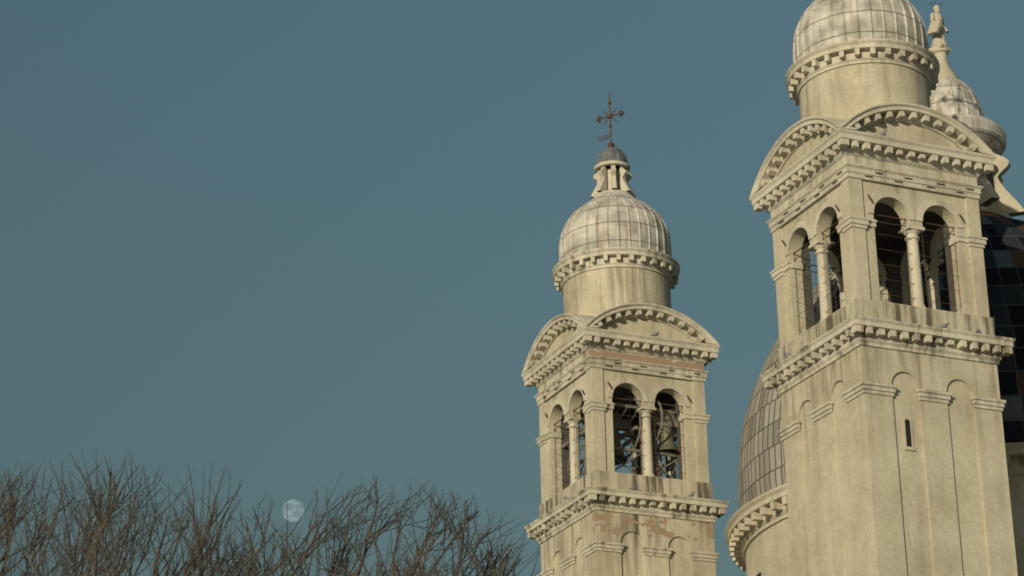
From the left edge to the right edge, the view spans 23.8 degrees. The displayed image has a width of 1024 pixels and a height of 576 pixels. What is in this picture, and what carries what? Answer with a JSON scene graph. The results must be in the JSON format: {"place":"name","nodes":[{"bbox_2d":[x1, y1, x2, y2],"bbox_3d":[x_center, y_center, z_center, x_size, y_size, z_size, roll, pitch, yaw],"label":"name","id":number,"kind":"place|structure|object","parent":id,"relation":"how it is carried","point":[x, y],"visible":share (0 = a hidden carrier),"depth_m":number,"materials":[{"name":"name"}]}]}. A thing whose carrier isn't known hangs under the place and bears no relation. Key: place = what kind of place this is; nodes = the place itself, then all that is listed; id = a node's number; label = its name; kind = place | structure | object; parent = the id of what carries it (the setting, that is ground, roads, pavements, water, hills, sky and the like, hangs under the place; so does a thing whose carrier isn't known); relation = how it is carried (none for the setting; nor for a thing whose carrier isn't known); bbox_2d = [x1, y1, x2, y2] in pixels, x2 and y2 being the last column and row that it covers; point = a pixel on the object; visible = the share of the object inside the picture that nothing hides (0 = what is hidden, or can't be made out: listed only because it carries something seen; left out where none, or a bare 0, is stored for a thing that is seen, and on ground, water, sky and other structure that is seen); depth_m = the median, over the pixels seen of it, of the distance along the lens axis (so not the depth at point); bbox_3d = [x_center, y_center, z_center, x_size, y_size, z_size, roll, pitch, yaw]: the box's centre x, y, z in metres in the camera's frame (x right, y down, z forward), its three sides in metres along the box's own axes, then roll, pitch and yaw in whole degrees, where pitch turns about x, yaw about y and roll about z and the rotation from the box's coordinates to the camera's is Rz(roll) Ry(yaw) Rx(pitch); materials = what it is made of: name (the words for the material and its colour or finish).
{"place":"outdoors","nodes":[
{"label":"outdoors","id":0,"kind":"place"},
{"bbox_2d":[282,499,304,521],"bbox_3d":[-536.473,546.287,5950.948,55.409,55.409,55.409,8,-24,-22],"label":"moon","id":1,"kind":"object","parent":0,"point":[290,507],"visible":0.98,"depth_m":5931.89,"materials":[{"name":"white"}]},
{"bbox_2d":[0,0,1023,575],"label":"sky","id":2,"kind":"structure","parent":0,"point":[294,246],"materials":[{"name":"blue"}]},
{"bbox_2d":[725,47,1023,575],"bbox_3d":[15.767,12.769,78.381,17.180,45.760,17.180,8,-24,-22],"label":"church","id":3,"kind":"structure","parent":0,"point":[757,537],"depth_m":77.89,"materials":[{"name":"stone"}]},
{"bbox_2d":[927,2,950,51],"bbox_3d":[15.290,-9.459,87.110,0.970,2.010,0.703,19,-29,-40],"label":"saint statue","id":4,"kind":"object","parent":3,"relation":"on","point":[937,28],"visible":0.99,"depth_m":86.82,"materials":[{"name":"stone"}]},
{"label":"ground","id":5,"kind":"structure","parent":0,"visible":0},
{"bbox_2d":[0,475,132,575],"bbox_3d":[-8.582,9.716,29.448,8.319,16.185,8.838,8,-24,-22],"label":"tree","id":6,"kind":"object","parent":5,"relation":"on","point":[2,558],"visible":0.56,"depth_m":32.00,"materials":[{"name":"brown plant"}]},
{"bbox_2d":[0,461,268,575],"bbox_3d":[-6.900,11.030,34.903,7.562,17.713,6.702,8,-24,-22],"label":"tree","id":7,"kind":"object","parent":5,"relation":"on","point":[156,564],"visible":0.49,"depth_m":37.53,"materials":[{"name":"brown plant"}]},
{"bbox_2d":[0,445,361,575],"bbox_3d":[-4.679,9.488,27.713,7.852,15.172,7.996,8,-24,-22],"label":"tree","id":8,"kind":"object","parent":5,"relation":"on","point":[102,521],"visible":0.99,"depth_m":28.43,"materials":[{"name":"brown plant"}]},
{"bbox_2d":[160,473,545,575],"bbox_3d":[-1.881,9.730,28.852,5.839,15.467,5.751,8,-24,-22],"label":"tree","id":9,"kind":"object","parent":5,"relation":"on","point":[304,554],"visible":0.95,"depth_m":30.67,"materials":[{"name":"brown plant"}]},
{"bbox_2d":[343,546,514,575],"bbox_3d":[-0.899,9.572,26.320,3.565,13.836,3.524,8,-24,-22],"label":"tree","id":10,"kind":"object","parent":5,"relation":"on","point":[410,570],"visible":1,"depth_m":28.34,"materials":[{"name":"brown plant"}]},
{"bbox_2d":[521,93,728,575],"bbox_3d":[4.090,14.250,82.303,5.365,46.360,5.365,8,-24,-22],"label":"bell tower","id":11,"kind":"structure","parent":5,"relation":"on","point":[603,366],"depth_m":84.84,"materials":[{"name":"stone"}]},
{"bbox_2d":[749,0,1017,575],"bbox_3d":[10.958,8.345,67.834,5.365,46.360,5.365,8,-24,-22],"label":"bell tower","id":12,"kind":"structure","parent":5,"relation":"on","point":[891,432],"depth_m":69.32,"materials":[{"name":"stone"}]},
{"bbox_2d":[938,322,948,327],"bbox_3d":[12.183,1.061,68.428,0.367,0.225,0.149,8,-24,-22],"label":"pigeon","id":13,"kind":"object","parent":12,"relation":"on","point":[944,325],"visible":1,"depth_m":68.38,"materials":[{"name":"grey"}]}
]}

